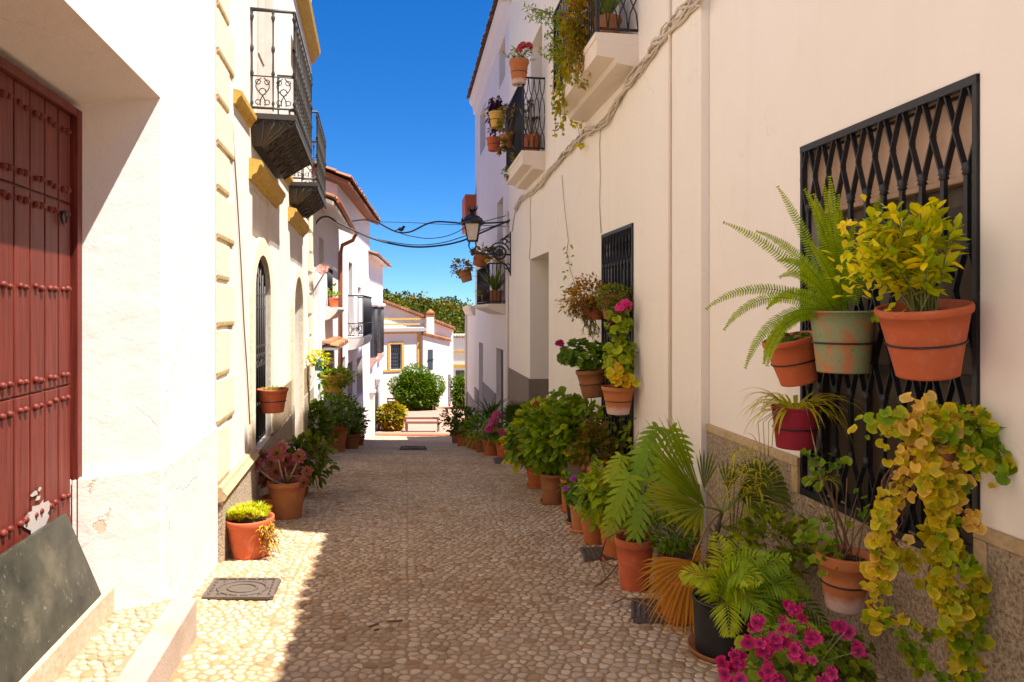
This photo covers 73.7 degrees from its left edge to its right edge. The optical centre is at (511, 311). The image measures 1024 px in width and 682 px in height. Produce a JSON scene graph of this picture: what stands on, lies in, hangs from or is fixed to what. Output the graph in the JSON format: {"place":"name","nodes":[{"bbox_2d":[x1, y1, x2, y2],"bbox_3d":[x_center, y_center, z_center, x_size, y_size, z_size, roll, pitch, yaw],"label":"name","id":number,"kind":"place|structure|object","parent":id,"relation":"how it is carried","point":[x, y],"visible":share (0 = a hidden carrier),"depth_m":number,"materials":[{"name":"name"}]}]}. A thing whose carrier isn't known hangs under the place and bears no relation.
{"place":"outdoors","nodes":[
{"label":"outdoors","id":0,"kind":"place"},
{"bbox_2d":[311,0,492,305],"label":"sky","id":1,"kind":"structure","parent":0,"point":[391,80],"materials":[{"name":"blue"}]},
{"bbox_2d":[375,404,464,432],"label":"plaza","id":2,"kind":"structure","parent":0,"point":[424,428],"depth_m":35.08,"materials":[{"name":"stone"}]},
{"bbox_2d":[376,400,408,430],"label":"round bush","id":3,"kind":"object","parent":2,"relation":"on","point":[388,423],"visible":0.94,"depth_m":30.89,"materials":[{"name":"yellow plant"}]},
{"bbox_2d":[386,362,445,410],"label":"round bush","id":4,"kind":"object","parent":2,"relation":"on","point":[415,390],"visible":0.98,"depth_m":41.85,"materials":[{"name":"green plant"}]},
{"bbox_2d":[404,417,439,431],"bbox_3d":[-4.023,5.042,30.635,1.529,0.692,0.520,0,0,0],"label":"bench","id":5,"kind":"object","parent":2,"relation":"on","point":[406,422],"visible":0.81,"depth_m":30.38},
{"bbox_2d":[449,372,464,408],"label":"round bush","id":6,"kind":"object","parent":2,"relation":"on","point":[457,392],"visible":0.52,"depth_m":43.58,"materials":[{"name":"green plant"}]},
{"bbox_2d":[168,436,897,681],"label":"street","id":7,"kind":"structure","parent":0,"point":[465,564],"depth_m":4.79,"materials":[{"name":"stone"}]},
{"bbox_2d":[18,585,113,681],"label":"threshold","id":8,"kind":"object","parent":7,"relation":"on","point":[51,664],"visible":0.46,"depth_m":3.36,"materials":[{"name":"stone"}]},
{"bbox_2d":[0,513,100,681],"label":"slate board","id":9,"kind":"object","parent":8,"relation":"on","point":[50,593],"visible":1,"depth_m":3.18,"materials":[{"name":"stone"}]},
{"bbox_2d":[54,599,175,681],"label":"landing","id":10,"kind":"object","parent":7,"relation":"on","point":[106,653],"visible":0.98,"depth_m":3.49,"materials":[{"name":"stone"}]},
{"bbox_2d":[114,598,196,681],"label":"step","id":11,"kind":"object","parent":7,"relation":"on","point":[160,652],"visible":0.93,"depth_m":3.54,"materials":[{"name":"stone"}]},
{"bbox_2d":[201,577,280,600],"bbox_3d":[-1.925,1.975,4.864,0.584,0.074,0.430,0,0,0],"label":"manhole cover","id":12,"kind":"object","parent":7,"relation":"on","point":[244,588],"visible":1,"depth_m":4.84,"materials":[{"name":"metal"}]},
{"bbox_2d":[226,500,283,560],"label":"potted plant","id":13,"kind":"object","parent":7,"relation":"on","point":[252,535],"visible":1,"depth_m":5.63,"materials":[{"name":"green plant"}]},
{"bbox_2d":[260,494,272,512],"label":"potted plant","id":14,"kind":"object","parent":7,"relation":"on","point":[266,499],"visible":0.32,"depth_m":7.18,"materials":[{"name":"green plant"}]},
{"bbox_2d":[255,439,313,519],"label":"potted plant","id":15,"kind":"object","parent":7,"relation":"on","point":[287,492],"visible":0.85,"depth_m":7.15,"materials":[{"name":"orange plant"}]},
{"bbox_2d":[282,428,343,494],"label":"potted plant","id":16,"kind":"object","parent":7,"relation":"on","point":[309,443],"visible":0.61,"depth_m":8.59,"materials":[{"name":"green plant"}]},
{"bbox_2d":[308,398,336,458],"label":"potted plant","id":17,"kind":"object","parent":7,"relation":"on","point":[323,414],"visible":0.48,"depth_m":13.22,"materials":[{"name":"green plant"}]},
{"bbox_2d":[318,384,357,451],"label":"potted plant","id":18,"kind":"object","parent":7,"relation":"on","point":[340,428],"visible":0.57,"depth_m":15.47,"materials":[{"name":"green plant"}]},
{"bbox_2d":[328,396,370,448],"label":"potted plant","id":19,"kind":"object","parent":7,"relation":"on","point":[354,432],"visible":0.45,"depth_m":17.41,"materials":[{"name":"green plant"}]},
{"bbox_2d":[346,418,366,445],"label":"potted plant","id":20,"kind":"object","parent":7,"relation":"on","point":[361,440],"visible":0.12,"depth_m":20.59,"materials":[{"name":"green plant"}]},
{"bbox_2d":[368,619,402,630],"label":"twig","id":21,"kind":"object","parent":7,"relation":"on","point":[377,623],"visible":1,"depth_m":4.17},
{"bbox_2d":[399,446,426,449],"bbox_3d":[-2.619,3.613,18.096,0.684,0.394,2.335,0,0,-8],"label":"manhole cover","id":22,"kind":"object","parent":7,"relation":"on","point":[413,448],"visible":1,"depth_m":17.03,"materials":[{"name":"metal"}]},
{"bbox_2d":[439,408,461,442],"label":"potted plant","id":23,"kind":"object","parent":7,"relation":"on","point":[454,440],"visible":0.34,"depth_m":23.83,"materials":[{"name":"green plant"}]},
{"bbox_2d":[432,401,482,445],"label":"potted plant","id":24,"kind":"object","parent":7,"relation":"on","point":[453,424],"visible":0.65,"depth_m":20.03,"materials":[{"name":"green plant"}]},
{"bbox_2d":[455,426,482,449],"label":"potted plant","id":25,"kind":"object","parent":7,"relation":"on","point":[472,443],"visible":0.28,"depth_m":16.87,"materials":[{"name":"green plant"}]},
{"bbox_2d":[457,414,485,447],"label":"potted plant","id":26,"kind":"object","parent":7,"relation":"on","point":[464,428],"visible":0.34,"depth_m":18.04,"materials":[{"name":"green plant"}]},
{"bbox_2d":[468,432,496,455],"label":"potted plant","id":27,"kind":"object","parent":7,"relation":"on","point":[490,447],"visible":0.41,"depth_m":14.11,"materials":[{"name":"orange plant"}]},
{"bbox_2d":[463,396,508,452],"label":"potted plant","id":28,"kind":"object","parent":7,"relation":"on","point":[479,447],"visible":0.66,"depth_m":15.60,"materials":[{"name":"green plant"}]},
{"bbox_2d":[481,410,515,457],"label":"potted plant","id":29,"kind":"object","parent":7,"relation":"on","point":[491,426],"visible":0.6,"depth_m":13.28,"materials":[{"name":"pink plant"}]},
{"bbox_2d":[500,399,526,419],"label":"potted plant","id":30,"kind":"object","parent":7,"relation":"on","point":[509,413],"visible":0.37,"depth_m":13.35,"materials":[{"name":"green plant"}]},
{"bbox_2d":[498,406,548,488],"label":"potted plant","id":31,"kind":"object","parent":7,"relation":"on","point":[513,455],"visible":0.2,"depth_m":9.17,"materials":[{"name":"green plant"}]},
{"bbox_2d":[512,396,554,435],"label":"potted plant","id":32,"kind":"object","parent":7,"relation":"on","point":[526,405],"visible":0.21,"depth_m":10.32,"materials":[{"name":"green plant"}]},
{"bbox_2d":[513,386,599,505],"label":"potted plant","id":33,"kind":"object","parent":7,"relation":"on","point":[547,472],"visible":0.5,"depth_m":8.01,"materials":[{"name":"green plant"}]},
{"bbox_2d":[557,470,585,533],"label":"potted plant","id":34,"kind":"object","parent":7,"relation":"on","point":[576,526],"visible":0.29,"depth_m":6.62,"materials":[{"name":"orange plant"}]},
{"bbox_2d":[541,392,610,512],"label":"potted plant","id":35,"kind":"object","parent":7,"relation":"on","point":[566,413],"visible":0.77,"depth_m":7.65,"materials":[{"name":"green plant"}]},
{"bbox_2d":[563,465,611,544],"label":"potted plant","id":36,"kind":"object","parent":7,"relation":"on","point":[593,537],"visible":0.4,"depth_m":6.16,"materials":[{"name":"green plant"}]},
{"bbox_2d":[563,411,616,524],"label":"potted plant","id":37,"kind":"object","parent":7,"relation":"on","point":[604,455],"visible":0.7,"depth_m":7.24,"materials":[{"name":"green plant"}]},
{"bbox_2d":[580,546,617,561],"bbox_3d":[0.775,2.060,5.827,0.362,0.068,0.415,0,0,0],"label":"manhole cover","id":38,"kind":"object","parent":7,"relation":"on","point":[590,553],"visible":0.59,"depth_m":5.74,"materials":[{"name":"metal"}]},
{"bbox_2d":[572,457,626,558],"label":"potted plant","id":39,"kind":"object","parent":38,"relation":"on","point":[590,481],"visible":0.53,"depth_m":5.68,"materials":[{"name":"green plant"}]},
{"bbox_2d":[594,422,695,607],"bbox_3d":[1.002,1.439,5.017,0.768,1.160,1.181,0,0,11],"label":"potted plant","id":40,"kind":"object","parent":7,"relation":"on","point":[634,550],"visible":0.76,"depth_m":4.88,"materials":[{"name":"green plant"}]},
{"bbox_2d":[631,597,668,623],"bbox_3d":[0.932,1.946,4.449,0.325,0.067,0.407,0,0,7],"label":"manhole cover","id":41,"kind":"object","parent":7,"relation":"on","point":[639,615],"visible":0.56,"depth_m":4.36,"materials":[{"name":"metal"}]},
{"bbox_2d":[637,512,705,564],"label":"potted plant","id":42,"kind":"object","parent":7,"relation":"on","point":[680,549],"visible":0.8,"depth_m":4.76,"materials":[{"name":"green plant"}]},
{"bbox_2d":[637,415,793,635],"bbox_3d":[1.272,1.314,4.324,1.238,1.404,0.538,0,0,-31],"label":"potted plant","id":43,"kind":"object","parent":7,"relation":"on","point":[675,601],"visible":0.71,"depth_m":4.22,"materials":[{"name":"green plant"}]},
{"bbox_2d":[678,531,829,663],"bbox_3d":[1.316,1.609,3.793,0.675,0.724,0.535,0,0,-14],"label":"potted plant","id":44,"kind":"object","parent":7,"relation":"on","point":[730,602],"visible":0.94,"depth_m":3.70,"materials":[{"name":"green plant"}]},
{"bbox_2d":[711,433,817,578],"bbox_3d":[1.557,1.373,4.365,0.625,1.171,0.743,0,0,0],"label":"potted plant","id":45,"kind":"object","parent":7,"relation":"on","point":[750,538],"visible":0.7,"depth_m":4.22,"materials":[{"name":"green plant"}]},
{"bbox_2d":[715,599,878,681],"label":"potted plant","id":46,"kind":"object","parent":7,"relation":"on","point":[818,658],"visible":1,"depth_m":2.89,"materials":[{"name":"pink plant"}]},
{"bbox_3d":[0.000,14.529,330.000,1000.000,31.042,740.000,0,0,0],"label":"ground","id":47,"kind":"structure","parent":0,"visible":0},
{"bbox_2d":[0,0,217,610],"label":"white house","id":48,"kind":"structure","parent":47,"relation":"on","point":[108,437],"depth_m":3.90,"materials":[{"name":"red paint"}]},
{"bbox_2d":[0,55,81,553],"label":"door","id":49,"kind":"structure","parent":48,"relation":"in","point":[41,131],"depth_m":3.39,"materials":[{"name":"red paint"}]},
{"bbox_2d":[215,0,325,562],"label":"building","id":50,"kind":"structure","parent":47,"relation":"on","point":[270,198],"depth_m":7.44,"materials":[{"name":"white paint"}]},
{"bbox_2d":[256,0,264,112],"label":"door","id":51,"kind":"structure","parent":50,"relation":"in","point":[260,16],"depth_m":8.29,"materials":[{"name":"white wood"}]},
{"bbox_2d":[257,385,288,413],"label":"potted plant","id":52,"kind":"object","parent":50,"relation":"hanging from","point":[272,399],"visible":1,"depth_m":7.41,"materials":[{"name":"orange plant"}]},
{"bbox_2d":[291,57,293,181],"bbox_3d":[-3.698,-3.200,11.277,0.055,2.280,1.307,0,0,-12],"label":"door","id":53,"kind":"structure","parent":50,"relation":"in","point":[292,113],"depth_m":11.66,"materials":[{"name":"white wood"}]},
{"bbox_2d":[311,192,357,431],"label":"white house","id":54,"kind":"structure","parent":47,"relation":"on","point":[327,334],"depth_m":16.74,"materials":[{"name":"paint"}]},
{"bbox_2d":[306,349,332,370],"bbox_3d":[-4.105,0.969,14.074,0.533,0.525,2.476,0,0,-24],"label":"potted plant","id":55,"kind":"object","parent":54,"relation":"attached to","point":[318,364],"visible":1,"depth_m":13.09,"materials":[{"name":"yellow plant"}]},
{"bbox_2d":[315,263,329,274],"bbox_3d":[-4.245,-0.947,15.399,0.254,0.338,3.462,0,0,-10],"label":"hanging flowers","id":56,"kind":"object","parent":54,"relation":"hanging from","point":[321,269],"visible":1,"depth_m":14.19,"materials":[{"name":"pink plant"}]},
{"bbox_2d":[327,283,340,306],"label":"potted plant","id":57,"kind":"object","parent":54,"relation":"on","point":[333,302],"visible":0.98,"depth_m":17.03,"materials":[{"name":"green plant"}]},
{"bbox_2d":[316,364,360,391],"bbox_3d":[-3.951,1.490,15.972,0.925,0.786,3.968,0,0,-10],"label":"potted plant","id":58,"kind":"object","parent":54,"relation":"attached to","point":[332,380],"visible":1,"depth_m":14.30,"materials":[{"name":"green plant"}]},
{"bbox_2d":[311,161,380,438],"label":"tall white house","id":59,"kind":"structure","parent":47,"relation":"on","point":[345,189],"depth_m":23.72,"materials":[{"name":"paint"}]},
{"bbox_2d":[369,377,380,435],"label":"wall","id":60,"kind":"structure","parent":47,"relation":"on","point":[374,399],"depth_m":29.14,"materials":[{"name":"paint"}]},
{"bbox_2d":[368,250,391,406],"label":"corner house","id":61,"kind":"structure","parent":47,"relation":"on","point":[378,261],"depth_m":32.00,"materials":[{"name":"paint"}]},
{"bbox_2d":[370,302,378,368],"bbox_3d":[-6.041,1.050,30.012,0.300,2.900,1.206,0,0,-6],"label":"window","id":62,"kind":"structure","parent":61,"relation":"in","point":[374,356],"depth_m":29.63,"materials":[{"name":"white glass"}]},
{"bbox_2d":[377,303,384,362],"bbox_3d":[-6.384,1.050,33.312,0.300,2.900,1.407,0,0,-6],"label":"window","id":63,"kind":"structure","parent":61,"relation":"in","point":[381,352],"depth_m":32.71,"materials":[{"name":"white glass"}]},
{"bbox_2d":[375,433,449,435],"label":"plaza kerb","id":64,"kind":"structure","parent":47,"relation":"on","point":[412,434],"depth_m":29.30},
{"bbox_2d":[383,299,454,405],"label":"plaza house","id":65,"kind":"structure","parent":47,"relation":"on","point":[423,338],"depth_m":45.71,"materials":[{"name":"paint"}]},
{"bbox_2d":[391,344,400,368],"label":"window","id":66,"kind":"structure","parent":65,"relation":"in","point":[395,349],"depth_m":45.05,"materials":[{"name":"grey glass"}]},
{"bbox_2d":[428,350,433,369],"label":"window","id":67,"kind":"structure","parent":65,"relation":"in","point":[430,352],"depth_m":45.96,"materials":[{"name":"grey glass"}]},
{"bbox_2d":[453,333,464,382],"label":"distant house","id":68,"kind":"structure","parent":47,"relation":"on","point":[458,354],"depth_m":56.00,"materials":[{"name":"paint"}]},
{"bbox_2d":[463,306,474,432],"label":"cream house","id":69,"kind":"structure","parent":47,"relation":"on","point":[469,311],"depth_m":26.82,"materials":[{"name":"white paint"}]},
{"bbox_2d":[462,0,511,436],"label":"cool white house","id":70,"kind":"structure","parent":47,"relation":"on","point":[489,198],"depth_m":19.70,"materials":[{"name":"paint"}]},
{"bbox_2d":[449,258,473,282],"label":"potted plant","id":71,"kind":"object","parent":70,"relation":"on","point":[464,275],"visible":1,"depth_m":19.16,"materials":[{"name":"orange plant"}]},
{"bbox_2d":[469,241,497,268],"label":"potted plant","id":72,"kind":"object","parent":70,"relation":"on","point":[478,260],"visible":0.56,"depth_m":18.36,"materials":[{"name":"orange plant"}]},
{"bbox_2d":[476,258,505,303],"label":"potted plant","id":73,"kind":"object","parent":70,"relation":"on","point":[493,278],"visible":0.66,"depth_m":17.41,"materials":[{"name":"green plant"}]},
{"bbox_2d":[501,349,502,425],"bbox_3d":[-0.195,2.350,18.421,0.216,2.700,1.400,0,0,0],"label":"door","id":74,"kind":"structure","parent":70,"relation":"in","point":[501,349],"depth_m":19.06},
{"bbox_2d":[500,0,708,557],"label":"flower balcony house","id":75,"kind":"structure","parent":47,"relation":"on","point":[649,245],"depth_m":7.33,"materials":[{"name":"beige paint"}]},
{"bbox_2d":[316,216,509,247],"bbox_3d":[-2.204,-1.556,15.557,4.631,1.319,0.061,0,0,-14],"label":"overhead cable","id":76,"kind":"object","parent":75,"relation":"attached to","point":[334,220],"visible":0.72,"depth_m":15.49,"materials":[{"name":"rubber"}]},
{"bbox_2d":[352,219,508,232],"bbox_3d":[-2.434,-2.445,18.624,7.069,0.694,0.252,0,0,44],"label":"overhead cable","id":77,"kind":"object","parent":75,"relation":"attached to","point":[420,226],"visible":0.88,"depth_m":18.93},
{"bbox_2d":[370,221,505,226],"bbox_3d":[-2.645,-2.850,22.224,0.581,1.691,13.182,0,0,-26],"label":"overhead cable","id":78,"kind":"object","parent":75,"relation":"attached to","point":[446,224],"visible":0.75,"depth_m":21.62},
{"bbox_2d":[379,224,497,244],"bbox_3d":[-1.992,-1.988,18.125,5.668,0.377,0.161,0,0,43],"label":"overhead cable","id":79,"kind":"object","parent":75,"relation":"attached to","point":[436,243],"visible":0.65,"depth_m":18.21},
{"bbox_2d":[401,215,505,238],"bbox_3d":[-1.512,-2.147,17.733,4.362,0.378,0.110,0,0,43],"label":"overhead cable","id":80,"kind":"object","parent":75,"relation":"attached to","point":[453,233],"visible":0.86,"depth_m":17.95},
{"bbox_2d":[460,205,510,275],"bbox_3d":[-0.608,-1.641,15.802,1.194,1.609,0.580,0,0,0],"label":"wall lantern","id":81,"kind":"object","parent":75,"relation":"attached to","point":[472,222],"depth_m":15.76,"materials":[{"name":"black metal"}]},
{"bbox_2d":[484,95,502,151],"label":"potted plant","id":82,"kind":"object","parent":75,"relation":"on","point":[493,143],"visible":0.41,"depth_m":13.58,"materials":[{"name":"orange plant"}]},
{"bbox_2d":[489,110,509,128],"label":"potted plant","id":83,"kind":"object","parent":75,"relation":"attached to","point":[494,115],"visible":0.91,"depth_m":13.32,"materials":[{"name":"yellow plant"}]},
{"bbox_2d":[496,103,515,160],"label":"potted plant","id":84,"kind":"object","parent":75,"relation":"on","point":[506,138],"visible":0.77,"depth_m":12.84,"materials":[{"name":"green plant"}]},
{"bbox_2d":[503,41,535,86],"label":"potted plant","id":85,"kind":"object","parent":75,"relation":"on","point":[519,64],"visible":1,"depth_m":11.87,"materials":[{"name":"orange plant"}]},
{"bbox_2d":[517,99,539,150],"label":"potted plant","id":86,"kind":"object","parent":75,"relation":"on","point":[529,130],"visible":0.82,"depth_m":12.06,"materials":[{"name":"green plant"}]},
{"bbox_2d":[522,1,567,60],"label":"potted plant","id":87,"kind":"object","parent":75,"relation":"on","point":[546,13],"visible":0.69,"depth_m":9.05,"materials":[{"name":"green plant"}]},
{"bbox_2d":[547,18,574,137],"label":"potted plant","id":88,"kind":"object","parent":75,"relation":"on","point":[558,89],"visible":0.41,"depth_m":8.54,"materials":[{"name":"green plant"}]},
{"bbox_2d":[559,180,578,313],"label":"climbing vine","id":89,"kind":"object","parent":75,"relation":"attached to","point":[571,246],"visible":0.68,"depth_m":10.24,"materials":[{"name":"green plant"}]},
{"bbox_2d":[570,120,584,149],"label":"wall plant","id":90,"kind":"object","parent":75,"relation":"attached to","point":[581,146],"depth_m":9.31,"materials":[{"name":"yellow plant"}]},
{"bbox_2d":[554,0,601,90],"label":"potted plant","id":91,"kind":"object","parent":75,"relation":"on","point":[573,38],"visible":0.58,"depth_m":7.59,"materials":[{"name":"green plant"}]},
{"bbox_2d":[555,337,605,397],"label":"potted plant","id":92,"kind":"object","parent":75,"relation":"on","point":[590,372],"visible":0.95,"depth_m":8.03,"materials":[{"name":"green plant"}]},
{"bbox_2d":[554,272,610,339],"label":"potted plant","id":93,"kind":"object","parent":75,"relation":"on","point":[590,311],"visible":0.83,"depth_m":8.23,"materials":[{"name":"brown plant"}]},
{"bbox_2d":[592,0,621,32],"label":"potted plant","id":94,"kind":"object","parent":75,"relation":"on","point":[608,6],"visible":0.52,"depth_m":7.26,"materials":[{"name":"green plant"}]},
{"bbox_2d":[512,0,703,258],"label":"cable bundle","id":95,"kind":"object","parent":75,"relation":"attached to","point":[652,49],"visible":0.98,"depth_m":7.49,"materials":[{"name":"paint"}]},
{"bbox_2d":[594,282,633,318],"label":"potted plant","id":96,"kind":"object","parent":75,"relation":"on","point":[607,302],"visible":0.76,"depth_m":7.32,"materials":[{"name":"green plant"}]},
{"bbox_2d":[595,414,638,488],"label":"climbing vine","id":97,"kind":"object","parent":75,"relation":"attached to","point":[625,429],"visible":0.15,"depth_m":7.41,"materials":[{"name":"green plant"}]},
{"bbox_2d":[601,299,640,414],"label":"potted plant","id":98,"kind":"object","parent":75,"relation":"on","point":[619,392],"visible":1,"depth_m":7.08,"materials":[{"name":"green plant"}]},
{"bbox_2d":[612,236,630,470],"bbox_3d":[1.323,0.500,7.908,0.178,2.900,1.159,0,0,0],"label":"window","id":99,"kind":"structure","parent":75,"relation":"in","point":[628,236],"depth_m":8.01,"materials":[{"name":"black glass"}]},
{"bbox_2d":[619,0,624,33],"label":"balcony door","id":100,"kind":"structure","parent":75,"relation":"in","point":[622,15],"depth_m":8.59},
{"bbox_2d":[706,0,1023,681],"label":"cream house","id":101,"kind":"structure","parent":47,"relation":"on","point":[907,102],"depth_m":3.71,"materials":[{"name":"paint"}]},
{"bbox_2d":[762,331,818,386],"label":"potted plant","id":102,"kind":"object","parent":101,"relation":"on","point":[793,363],"visible":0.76,"depth_m":3.94,"materials":[{"name":"orange plant"}]},
{"bbox_2d":[705,176,880,373],"bbox_3d":[1.539,-0.195,3.612,0.938,1.033,0.518,0,0,0],"label":"potted plant","id":103,"kind":"object","parent":101,"relation":"on","point":[843,342],"visible":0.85,"depth_m":3.55,"materials":[{"name":"green plant"}]},
{"bbox_2d":[740,387,862,489],"bbox_3d":[1.681,0.700,3.955,0.688,0.489,0.970,0,0,0],"label":"potted plant","id":104,"kind":"object","parent":101,"relation":"on","point":[795,425],"visible":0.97,"depth_m":3.96,"materials":[{"name":"green plant"}]},
{"bbox_2d":[783,448,872,615],"bbox_3d":[1.688,1.131,3.546,0.652,0.824,0.281,0,0,-15],"label":"potted plant","id":105,"kind":"object","parent":101,"relation":"on","point":[840,574],"visible":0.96,"depth_m":3.50,"materials":[{"name":"green plant"}]},
{"bbox_2d":[814,92,971,553],"bbox_3d":[2.050,0.055,3.674,0.278,2.190,1.338,0,0,0],"label":"window","id":106,"kind":"structure","parent":101,"relation":"in","point":[955,183],"depth_m":3.69,"materials":[{"name":"metal"}]},
{"bbox_2d":[821,194,975,380],"bbox_3d":[1.684,-0.097,2.947,0.659,0.789,0.440,0,0,-32],"label":"potted plant","id":107,"kind":"object","parent":101,"relation":"on","point":[925,331],"visible":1,"depth_m":2.89,"materials":[{"name":"green plant"}]},
{"bbox_2d":[847,390,1017,681],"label":"potted plant","id":108,"kind":"object","parent":101,"relation":"on","point":[938,438],"visible":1,"depth_m":2.85,"materials":[{"name":"green plant"}]},
{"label":"hill","id":109,"kind":"structure","parent":0,"visible":0},
{"bbox_2d":[383,288,473,333],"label":"woodland","id":110,"kind":"object","parent":109,"relation":"on","point":[451,312],"visible":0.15,"depth_m":132.94,"materials":[{"name":"green plant"}]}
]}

